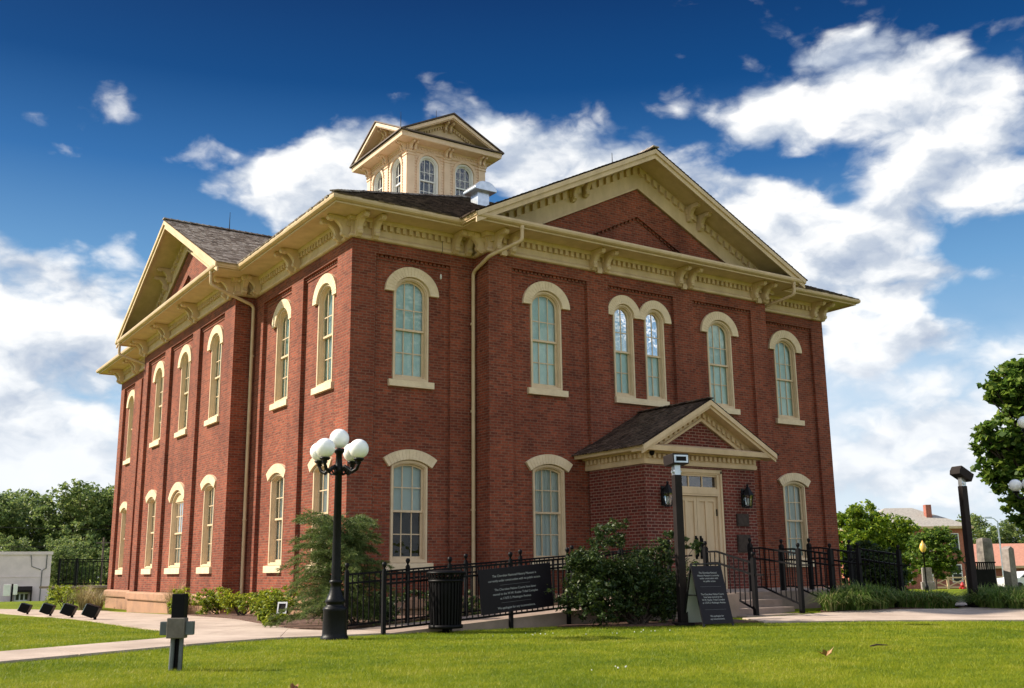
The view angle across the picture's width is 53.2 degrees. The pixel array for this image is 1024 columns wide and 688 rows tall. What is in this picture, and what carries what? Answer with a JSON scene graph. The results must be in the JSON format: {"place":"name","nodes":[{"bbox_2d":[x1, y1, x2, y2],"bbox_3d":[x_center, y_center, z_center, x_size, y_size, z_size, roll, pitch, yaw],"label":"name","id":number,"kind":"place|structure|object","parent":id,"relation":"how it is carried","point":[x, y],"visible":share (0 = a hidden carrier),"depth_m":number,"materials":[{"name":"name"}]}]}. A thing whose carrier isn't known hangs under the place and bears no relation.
{"place":"outdoors","nodes":[
{"label":"outdoors","id":0,"kind":"place"},
{"bbox_2d":[0,632,280,663],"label":"diagonal path","id":1,"kind":"structure","parent":0,"point":[36,654],"depth_m":14.72,"materials":[{"name":"concrete"}]},
{"bbox_2d":[0,609,389,638],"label":"side path","id":2,"kind":"structure","parent":0,"point":[149,621],"depth_m":21.36,"materials":[{"name":"concrete"}]},
{"bbox_2d":[0,578,1023,687],"bbox_3d":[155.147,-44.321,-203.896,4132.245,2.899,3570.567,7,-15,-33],"label":"ground","id":3,"kind":"structure","parent":0,"point":[37,605],"depth_m":12.31,"materials":[{"name":"plant"}]},
{"bbox_2d":[3,584,17,601],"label":"road sign","id":4,"kind":"object","parent":3,"relation":"on","point":[7,589],"visible":0.94,"depth_m":90.49,"materials":[{"name":"white metal"}]},
{"bbox_2d":[0,493,32,545],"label":"woodland tree","id":5,"kind":"object","parent":3,"relation":"on","point":[8,515],"visible":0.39,"depth_m":161.46,"materials":[{"name":"green plant"}]},
{"bbox_2d":[0,532,36,551],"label":"woodland tree","id":6,"kind":"object","parent":3,"relation":"on","point":[11,541],"visible":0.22,"depth_m":146.89,"materials":[{"name":"green plant"}]},
{"bbox_2d":[0,488,43,548],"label":"woodland tree","id":7,"kind":"object","parent":3,"relation":"on","point":[22,498],"visible":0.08,"depth_m":174.68,"materials":[{"name":"green plant"}]},
{"bbox_2d":[17,603,32,613],"bbox_3d":[-16.195,8.848,34.012,0.399,0.485,0.328,1,-13,-8],"label":"floodlight","id":8,"kind":"object","parent":3,"relation":"on","point":[26,608],"visible":0.88,"depth_m":33.88,"materials":[{"name":"black metal"}]},
{"bbox_2d":[0,551,52,601],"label":"painted building","id":9,"kind":"structure","parent":3,"relation":"on","point":[28,573],"depth_m":116.07,"materials":[{"name":"white paint"}]},
{"bbox_2d":[14,592,27,601],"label":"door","id":10,"kind":"structure","parent":9,"relation":"in","point":[21,596],"depth_m":115.41,"materials":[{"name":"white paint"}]},
{"bbox_2d":[1,490,73,551],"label":"woodland tree","id":11,"kind":"object","parent":3,"relation":"on","point":[36,514],"visible":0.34,"depth_m":162.90,"materials":[{"name":"green plant"}]},
{"bbox_2d":[39,603,55,615],"bbox_3d":[-13.814,7.947,30.422,0.399,0.485,0.328,1,-13,-8],"label":"floodlight","id":12,"kind":"object","parent":3,"relation":"on","point":[47,608],"visible":0.91,"depth_m":30.30,"materials":[{"name":"black metal"}]},
{"bbox_2d":[43,584,77,606],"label":"shrub","id":13,"kind":"object","parent":3,"relation":"on","point":[49,595],"visible":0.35,"depth_m":44.78,"materials":[{"name":"green plant"}]},
{"bbox_2d":[59,603,77,617],"bbox_3d":[-11.860,7.182,27.372,0.399,0.485,0.328,1,-13,-8],"label":"floodlight","id":14,"kind":"object","parent":3,"relation":"on","point":[67,609],"visible":0.91,"depth_m":27.24,"materials":[{"name":"black metal"}]},
{"bbox_2d":[43,537,95,585],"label":"woodland tree","id":15,"kind":"object","parent":3,"relation":"on","point":[50,546],"visible":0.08,"depth_m":145.23,"materials":[{"name":"green plant"}]},
{"bbox_2d":[47,585,95,606],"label":"shrub","id":16,"kind":"object","parent":3,"relation":"on","point":[69,594],"visible":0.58,"depth_m":42.87,"materials":[{"name":"green plant"}]},
{"bbox_2d":[49,545,95,593],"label":"woodland tree","id":17,"kind":"object","parent":3,"relation":"on","point":[62,551],"visible":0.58,"depth_m":132.22,"materials":[{"name":"green plant"}]},
{"bbox_2d":[39,585,106,601],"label":"retaining wall","id":18,"kind":"structure","parent":3,"relation":"on","point":[101,588],"depth_m":56.35,"materials":[{"name":"stone"}]},
{"bbox_2d":[57,558,108,585],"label":"metal railing","id":19,"kind":"object","parent":18,"relation":"on","point":[76,570],"visible":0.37,"depth_m":56.80,"materials":[{"name":"metal"}]},
{"bbox_2d":[37,478,111,578],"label":"woodland tree","id":20,"kind":"object","parent":3,"relation":"on","point":[75,506],"visible":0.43,"depth_m":160.60,"materials":[{"name":"green plant"}]},
{"bbox_2d":[64,581,117,609],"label":"dry grass tuft","id":21,"kind":"object","parent":3,"relation":"on","point":[87,597],"visible":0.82,"depth_m":41.16,"materials":[{"name":"plant"}]},
{"bbox_2d":[67,485,114,580],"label":"woodland tree","id":22,"kind":"object","parent":3,"relation":"on","point":[107,508],"visible":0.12,"depth_m":159.74,"materials":[{"name":"green plant"}]},
{"bbox_2d":[81,603,101,619],"bbox_3d":[-10.057,6.451,24.458,0.399,0.485,0.328,1,-13,-8],"label":"floodlight","id":23,"kind":"object","parent":3,"relation":"on","point":[90,610],"visible":0.94,"depth_m":24.33,"materials":[{"name":"black metal"}]},
{"bbox_2d":[90,547,109,584],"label":"woodland tree","id":24,"kind":"object","parent":3,"relation":"on","point":[106,553],"visible":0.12,"depth_m":133.68,"materials":[{"name":"green plant"}]},
{"bbox_2d":[96,537,109,584],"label":"utility pole","id":25,"kind":"object","parent":3,"relation":"on","point":[103,542],"visible":0.55,"depth_m":125.41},
{"bbox_2d":[146,578,193,613],"bbox_3d":[-10.483,7.885,32.022,1.904,1.149,2.480,2,-13,-11],"label":"dry grass tuft","id":26,"kind":"object","parent":3,"relation":"on","point":[166,598],"visible":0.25,"depth_m":31.70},
{"bbox_2d":[159,594,194,670],"bbox_3d":[-3.739,3.271,11.437,0.370,0.930,0.180,-1,-12,1],"label":"service post","id":27,"kind":"object","parent":3,"relation":"on","point":[177,628],"visible":0.91,"depth_m":11.39,"materials":[{"name":"black metal"}]},
{"bbox_2d":[187,613,480,629],"bbox_3d":[-4.220,6.761,25.175,6.612,0.249,12.350,7,-15,-33],"label":"mulch bed","id":28,"kind":"object","parent":3,"relation":"on","point":[302,624],"visible":0.38,"depth_m":21.47,"materials":[{"name":"soil"}]},
{"bbox_2d":[167,585,195,614],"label":"shrub","id":29,"kind":"object","parent":28,"relation":"on","point":[169,604],"visible":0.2,"depth_m":30.54,"materials":[{"name":"green plant"}]},
{"bbox_2d":[191,585,227,614],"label":"shrub","id":30,"kind":"object","parent":28,"relation":"on","point":[208,601],"visible":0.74,"depth_m":28.71,"materials":[{"name":"green plant"}]},
{"bbox_2d":[215,587,261,614],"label":"shrub","id":31,"kind":"object","parent":28,"relation":"on","point":[230,603],"visible":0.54,"depth_m":26.58,"materials":[{"name":"green plant"}]},
{"bbox_2d":[231,585,288,615],"bbox_3d":[-6.079,6.386,25.276,1.261,0.881,1.371,-8,-15,31],"label":"shrub","id":32,"kind":"object","parent":28,"relation":"on","point":[242,604],"visible":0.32,"depth_m":25.06,"materials":[{"name":"green plant"}]},
{"bbox_2d":[257,609,288,625],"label":"shrub","id":33,"kind":"object","parent":28,"relation":"on","point":[263,617],"visible":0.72,"depth_m":20.35,"materials":[{"name":"green plant"}]},
{"bbox_2d":[248,586,304,617],"bbox_3d":[-5.349,5.877,23.156,1.148,0.868,1.526,7,-15,-33],"label":"shrub","id":34,"kind":"object","parent":28,"relation":"on","point":[271,604],"visible":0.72,"depth_m":22.98,"materials":[{"name":"green plant"}]},
{"bbox_2d":[276,602,287,613],"bbox_3d":[-5.023,5.827,22.347,0.216,0.374,0.090,-2,-13,6],"label":"garden sign","id":35,"kind":"object","parent":28,"relation":"on","point":[282,605],"visible":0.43,"depth_m":22.38,"materials":[{"name":"white metal"}]},
{"bbox_2d":[262,508,401,627],"bbox_3d":[-3.394,4.421,20.063,2.546,2.400,2.778,-4,-13,14],"label":"conifer","id":36,"kind":"object","parent":28,"relation":"on","point":[352,544],"visible":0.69,"depth_m":19.77,"materials":[{"name":"green plant"}]},
{"bbox_2d":[313,595,394,622],"bbox_3d":[-3.170,5.385,20.831,1.666,0.778,1.187,7,-15,-33],"label":"bed shrub","id":37,"kind":"object","parent":28,"relation":"on","point":[387,612],"visible":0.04,"depth_m":20.81,"materials":[{"name":"green plant"}]},
{"bbox_2d":[370,586,422,619],"bbox_3d":[-2.525,5.617,21.994,1.631,0.813,1.178,7,-15,-33],"label":"bed shrub","id":38,"kind":"object","parent":28,"relation":"on","point":[399,608],"visible":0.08,"depth_m":21.92,"materials":[{"name":"green plant"}]},
{"bbox_2d":[310,429,368,639],"bbox_3d":[-2.850,3.088,16.674,0.874,3.427,0.874,4,-13,-19],"label":"street lamp","id":39,"kind":"object","parent":3,"relation":"on","point":[322,451],"visible":0.98,"depth_m":16.59,"materials":[{"name":"metal"}]},
{"bbox_2d":[427,570,464,632],"bbox_3d":[-1.155,4.510,17.839,0.670,1.115,0.670,7,-15,-33],"label":"litter bin","id":40,"kind":"object","parent":3,"relation":"on","point":[445,601],"visible":0.99,"depth_m":17.63,"materials":[{"name":"black metal"}]},
{"bbox_2d":[419,590,480,615],"bbox_3d":[-1.186,5.717,22.327,1.748,0.730,1.121,7,-15,-33],"label":"bed shrub","id":41,"kind":"object","parent":3,"relation":"on","point":[474,606],"visible":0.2,"depth_m":22.29,"materials":[{"name":"green plant"}]},
{"bbox_2d":[96,111,860,615],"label":"brick building","id":42,"kind":"structure","parent":3,"relation":"on","point":[554,369],"depth_m":29.41,"materials":[{"name":"brick"}]},
{"bbox_2d":[115,502,126,574],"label":"window","id":43,"kind":"structure","parent":42,"relation":"in","point":[124,505],"depth_m":43.91,"materials":[{"name":"paint"}]},
{"bbox_2d":[123,390,134,464],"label":"window","id":44,"kind":"structure","parent":42,"relation":"in","point":[130,402],"depth_m":44.98,"materials":[{"name":"paint"}]},
{"bbox_2d":[141,490,156,573],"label":"window","id":45,"kind":"structure","parent":42,"relation":"in","point":[151,495],"depth_m":37.89,"materials":[{"name":"paint"}]},
{"bbox_2d":[149,361,164,447],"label":"window","id":46,"kind":"structure","parent":42,"relation":"in","point":[158,378],"depth_m":38.92,"materials":[{"name":"paint"}]},
{"bbox_2d":[164,482,183,573],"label":"window","id":47,"kind":"structure","parent":42,"relation":"in","point":[177,501],"depth_m":35.22,"materials":[{"name":"paint"}]},
{"bbox_2d":[174,344,191,437],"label":"window","id":48,"kind":"structure","parent":42,"relation":"in","point":[185,358],"depth_m":36.17,"materials":[{"name":"paint"}]},
{"bbox_2d":[196,475,216,573],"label":"window","id":49,"kind":"structure","parent":42,"relation":"in","point":[208,484],"depth_m":32.33,"materials":[{"name":"paint"}]},
{"bbox_2d":[204,325,223,426],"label":"window","id":50,"kind":"structure","parent":42,"relation":"in","point":[216,339],"depth_m":33.37,"materials":[{"name":"paint"}]},
{"bbox_2d":[263,463,284,572],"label":"window","id":51,"kind":"structure","parent":42,"relation":"in","point":[275,474],"depth_m":29.27,"materials":[{"name":"paint"}]},
{"bbox_2d":[269,299,290,410],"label":"window","id":52,"kind":"structure","parent":42,"relation":"in","point":[281,320],"depth_m":30.31,"materials":[{"name":"paint"}]},
{"bbox_2d":[306,456,331,567],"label":"window","id":53,"kind":"structure","parent":42,"relation":"in","point":[321,483],"depth_m":26.92,"materials":[{"name":"paint"}]},
{"bbox_2d":[311,273,336,395],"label":"window","id":54,"kind":"structure","parent":42,"relation":"in","point":[325,291],"depth_m":27.75,"materials":[{"name":"paint"}]},
{"bbox_2d":[371,169,383,190],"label":"window","id":55,"kind":"structure","parent":42,"relation":"in","point":[379,173],"depth_m":43.12,"materials":[{"name":"white paint"}]},
{"bbox_2d":[389,155,402,191],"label":"window","id":56,"kind":"structure","parent":42,"relation":"in","point":[394,167],"depth_m":41.71,"materials":[{"name":"white paint"}]},
{"bbox_2d":[383,449,436,570],"bbox_3d":[-2.664,4.223,26.046,1.544,3.049,0.390,7,-15,-33],"label":"window","id":57,"kind":"structure","parent":42,"relation":"in","point":[408,477],"depth_m":26.14,"materials":[{"name":"paint"}]},
{"bbox_2d":[384,267,438,389],"bbox_3d":[-2.694,-0.432,27.038,1.600,3.239,0.305,7,-15,-33],"label":"window","id":58,"kind":"structure","parent":42,"relation":"in","point":[412,288],"depth_m":27.13,"materials":[{"name":"glass"}]},
{"bbox_2d":[417,153,440,193],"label":"window","id":59,"kind":"structure","parent":42,"relation":"in","point":[432,159],"depth_m":41.32,"materials":[{"name":"white paint"}]},
{"bbox_2d":[453,161,475,195],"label":"window","id":60,"kind":"structure","parent":42,"relation":"in","point":[467,167],"depth_m":42.24,"materials":[{"name":"white paint"}]},
{"bbox_2d":[522,281,569,397],"bbox_3d":[0.919,-0.147,28.517,1.600,3.239,0.305,7,-15,-33],"label":"window","id":61,"kind":"structure","parent":42,"relation":"in","point":[546,300],"depth_m":28.62,"materials":[{"name":"glass"}]},
{"bbox_2d":[525,454,572,569],"bbox_3d":[0.966,4.503,27.498,1.544,3.049,0.325,7,-15,-33],"label":"window","id":62,"kind":"structure","parent":42,"relation":"in","point":[548,480],"depth_m":27.63,"materials":[{"name":"paint"}]},
{"bbox_2d":[608,295,640,397],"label":"window","id":63,"kind":"structure","parent":42,"relation":"in","point":[622,308],"depth_m":30.14,"materials":[{"name":"glass"}]},
{"bbox_2d":[638,301,671,400],"bbox_3d":[4.250,0.214,30.700,1.280,3.063,0.288,7,-15,-33],"label":"window","id":64,"kind":"structure","parent":42,"relation":"in","point":[654,314],"depth_m":30.78,"materials":[{"name":"glass"}]},
{"bbox_2d":[671,467,727,588],"bbox_3d":[4.879,4.922,27.166,1.860,3.300,0.357,7,-15,-33],"label":"double door","id":65,"kind":"structure","parent":42,"relation":"in","point":[703,506],"depth_m":27.35,"materials":[{"name":"beige paint"}]},
{"bbox_2d":[700,312,740,414],"bbox_3d":[6.500,0.588,32.127,1.600,3.239,0.305,7,-15,-33],"label":"window","id":66,"kind":"structure","parent":42,"relation":"in","point":[719,328],"depth_m":32.27,"materials":[{"name":"glass"}]},
{"bbox_2d":[768,330,804,425],"bbox_3d":[9.275,1.143,34.782,1.600,3.239,0.305,7,-15,-33],"label":"window","id":67,"kind":"structure","parent":42,"relation":"in","point":[784,345],"depth_m":34.91,"materials":[{"name":"paint"}]},
{"bbox_2d":[777,473,814,566],"bbox_3d":[9.322,5.793,33.763,1.544,3.049,0.325,7,-15,-33],"label":"window","id":68,"kind":"structure","parent":42,"relation":"in","point":[796,528],"depth_m":33.93,"materials":[{"name":"paint"}]},
{"bbox_2d":[351,594,739,633],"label":"ramp","id":69,"kind":"structure","parent":3,"relation":"on","point":[552,618],"depth_m":19.17,"materials":[{"name":"concrete"}]},
{"bbox_2d":[344,545,641,629],"bbox_3d":[-0.063,4.863,20.711,7.215,1.741,0.084,7,-15,-33],"label":"metal railing","id":70,"kind":"object","parent":69,"relation":"on","point":[347,583],"visible":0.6,"depth_m":19.47,"materials":[{"name":"metal"}]},
{"bbox_2d":[381,539,691,634],"bbox_3d":[0.780,4.578,19.466,7.215,1.741,0.084,7,-15,-33],"label":"metal railing","id":71,"kind":"object","parent":69,"relation":"attached to","point":[510,563],"visible":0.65,"depth_m":18.39,"materials":[{"name":"metal"}]},
{"bbox_2d":[478,563,553,614],"bbox_3d":[0.084,4.515,18.909,1.600,0.800,0.026,2,-12,-34],"label":"notice board","id":72,"kind":"object","parent":71,"relation":"attached to","point":[512,588],"visible":1,"depth_m":18.88,"materials":[{"name":"black"}]},
{"bbox_2d":[558,619,758,626],"bbox_3d":[2.914,5.386,19.626,4.200,0.085,1.750,7,-15,-33],"label":"mulch bed","id":73,"kind":"object","parent":3,"relation":"on","point":[652,623],"visible":0.47,"depth_m":19.27,"materials":[{"name":"soil"}]},
{"bbox_2d":[543,517,703,626],"bbox_3d":[2.280,4.388,19.681,3.838,2.110,1.651,7,-15,-33],"label":"dark shrub","id":74,"kind":"object","parent":73,"relation":"on","point":[646,585],"visible":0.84,"depth_m":19.25,"materials":[{"name":"green plant"}]},
{"bbox_2d":[663,453,694,625],"bbox_3d":[3.181,3.738,19.397,0.340,3.299,0.432,3,-13,-18],"label":"steel post","id":75,"kind":"object","parent":73,"relation":"on","point":[675,461],"visible":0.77,"depth_m":19.39,"materials":[{"name":"black metal"}]},
{"bbox_2d":[684,563,733,625],"bbox_3d":[3.628,4.668,19.076,0.700,1.134,0.644,6,-14,-27],"label":"sandwich board","id":76,"kind":"object","parent":3,"relation":"on","point":[706,601],"visible":1,"depth_m":18.99,"materials":[{"name":"black"}]},
{"bbox_2d":[610,587,837,617],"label":"entrance steps","id":77,"kind":"structure","parent":3,"relation":"on","point":[771,603],"depth_m":23.42,"materials":[{"name":"concrete"}]},
{"bbox_2d":[702,541,763,615],"bbox_3d":[4.895,5.237,22.577,0.090,1.805,1.775,7,-15,-33],"label":"stair railing","id":78,"kind":"object","parent":77,"relation":"on","point":[754,584],"visible":0.78,"depth_m":22.30,"materials":[{"name":"black metal"}]},
{"bbox_2d":[747,538,809,612],"bbox_3d":[6.104,5.328,23.375,0.090,1.825,1.775,7,-15,-33],"label":"stair railing","id":79,"kind":"object","parent":77,"relation":"on","point":[799,565],"visible":0.96,"depth_m":23.19,"materials":[{"name":"black metal"}]},
{"bbox_2d":[779,539,840,598],"bbox_3d":[6.997,5.456,23.951,0.090,1.805,1.775,7,-15,-33],"label":"stair railing","id":80,"kind":"object","parent":77,"relation":"on","point":[830,564],"visible":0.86,"depth_m":23.90,"materials":[{"name":"black metal"}]},
{"bbox_2d":[806,538,868,589],"bbox_3d":[7.823,5.550,24.489,0.090,1.835,1.775,7,-15,-33],"label":"stair railing","id":81,"kind":"object","parent":77,"relation":"on","point":[858,562],"visible":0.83,"depth_m":24.54,"materials":[{"name":"black metal"}]},
{"bbox_2d":[846,540,909,591],"bbox_3d":[9.083,5.730,25.301,0.090,1.805,1.775,7,-15,-33],"label":"stair railing","id":82,"kind":"object","parent":77,"relation":"on","point":[899,565],"visible":0.78,"depth_m":25.25,"materials":[{"name":"black metal"}]},
{"bbox_2d":[837,499,896,573],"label":"tree","id":83,"kind":"object","parent":3,"relation":"on","point":[859,523],"visible":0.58,"depth_m":73.72,"materials":[{"name":"green plant"}]},
{"bbox_2d":[841,539,910,588],"bbox_3d":[12.160,7.831,35.175,2.242,2.218,2.436,7,-15,-33],"label":"bush","id":84,"kind":"object","parent":3,"relation":"on","point":[865,544],"visible":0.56,"depth_m":34.74,"materials":[{"name":"green plant"}]},
{"bbox_2d":[820,606,964,612],"bbox_3d":[8.578,6.237,24.034,4.200,0.120,2.700,7,-15,-33],"label":"mulch bed","id":85,"kind":"object","parent":3,"relation":"on","point":[821,611],"visible":0.2,"depth_m":23.29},
{"bbox_2d":[804,578,968,610],"bbox_3d":[8.797,5.811,23.875,5.071,0.750,3.167,7,-15,-33],"label":"grass mound","id":86,"kind":"object","parent":85,"relation":"on","point":[850,596],"depth_m":23.26,"materials":[{"name":"plant"}]},
{"bbox_2d":[880,561,908,592],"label":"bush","id":87,"kind":"object","parent":3,"relation":"on","point":[905,575],"visible":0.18,"depth_m":37.14,"materials":[{"name":"green plant"}]},
{"bbox_2d":[868,513,923,588],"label":"tree","id":88,"kind":"object","parent":3,"relation":"on","point":[906,530],"visible":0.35,"depth_m":76.43,"materials":[{"name":"green plant"}]},
{"bbox_2d":[838,505,973,588],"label":"brick house","id":89,"kind":"structure","parent":3,"relation":"on","point":[927,518],"depth_m":118.01,"materials":[{"name":"beige paint"}]},
{"bbox_2d":[952,564,962,581],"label":"window","id":90,"kind":"structure","parent":89,"relation":"in","point":[960,574],"depth_m":116.83,"materials":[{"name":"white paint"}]},
{"bbox_2d":[919,540,928,590],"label":"amber lamp","id":91,"kind":"object","parent":3,"relation":"on","point":[922,547],"visible":0.91,"depth_m":54.70,"materials":[{"name":"glass"}]},
{"bbox_2d":[920,568,935,589],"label":"stone monument","id":92,"kind":"object","parent":3,"relation":"on","point":[931,583],"visible":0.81,"depth_m":58.30,"materials":[{"name":"grey stone"}]},
{"bbox_2d":[901,525,964,588],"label":"tree","id":93,"kind":"object","parent":3,"relation":"on","point":[937,560],"visible":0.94,"depth_m":61.26,"materials":[{"name":"green plant"}]},
{"bbox_2d":[950,466,977,606],"bbox_3d":[10.730,4.562,24.049,0.426,3.370,0.340,3,-13,-18],"label":"steel post","id":94,"kind":"object","parent":3,"relation":"on","point":[962,475],"visible":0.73,"depth_m":24.06,"materials":[{"name":"black metal"}]},
{"bbox_2d":[933,576,1002,588],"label":"timber fence","id":95,"kind":"object","parent":3,"relation":"on","point":[948,585],"visible":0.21,"depth_m":95.30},
{"bbox_2d":[955,513,1002,543],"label":"tree","id":96,"kind":"object","parent":3,"relation":"on","point":[978,531],"visible":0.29,"depth_m":155.25,"materials":[{"name":"green plant"}]},
{"bbox_2d":[963,562,996,587],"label":"metal enclosure","id":97,"kind":"object","parent":3,"relation":"on","point":[986,575],"visible":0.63,"depth_m":44.54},
{"bbox_2d":[976,538,997,584],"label":"stone pillar","id":98,"kind":"structure","parent":3,"relation":"on","point":[984,549],"depth_m":48.72,"materials":[{"name":"stone"}]},
{"bbox_2d":[957,582,1023,608],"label":"grass mound","id":99,"kind":"object","parent":3,"relation":"on","point":[1000,596],"depth_m":23.23,"materials":[{"name":"plant"}]},
{"bbox_2d":[984,517,1003,576],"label":"street light","id":100,"kind":"object","parent":3,"relation":"on","point":[999,541],"visible":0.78,"depth_m":90.22,"materials":[{"name":"metal"}]},
{"bbox_2d":[967,354,1023,533],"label":"maple tree","id":101,"kind":"object","parent":3,"relation":"on","point":[1004,453],"visible":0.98,"depth_m":39.87,"materials":[{"name":"green plant"}]},
{"bbox_2d":[973,543,1023,575],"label":"building","id":102,"kind":"structure","parent":3,"relation":"on","point":[1018,548],"depth_m":131.03,"materials":[{"name":"orange paint"}]},
{"bbox_2d":[986,512,1023,543],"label":"tree","id":103,"kind":"object","parent":3,"relation":"on","point":[1010,531],"visible":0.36,"depth_m":157.80,"materials":[{"name":"green plant"}]},
{"bbox_2d":[1001,546,1018,587],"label":"granite obelisk","id":104,"kind":"object","parent":3,"relation":"on","point":[1009,566],"visible":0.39,"depth_m":44.77,"materials":[{"name":"stone"}]},
{"bbox_2d":[997,571,1023,586],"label":"parked car","id":105,"kind":"object","parent":3,"relation":"on","point":[1020,576],"visible":0.28,"depth_m":73.12,"materials":[{"name":"paint"}]},
{"bbox_2d":[1009,416,1023,499],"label":"street lamp","id":106,"kind":"object","parent":3,"relation":"on","point":[1015,486],"visible":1,"depth_m":26.74,"materials":[{"name":"glass"}]},
{"bbox_2d":[0,0,1023,537],"label":"sky","id":107,"kind":"structure","parent":0,"point":[876,147],"materials":[{"name":"blue"}]},
{"bbox_2d":[742,608,1023,622],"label":"front path","id":108,"kind":"structure","parent":0,"point":[968,614],"depth_m":21.25,"materials":[{"name":"concrete"}]},
{"bbox_2d":[955,601,987,607],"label":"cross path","id":109,"kind":"structure","parent":0,"point":[963,604],"depth_m":24.58,"materials":[{"name":"concrete"}]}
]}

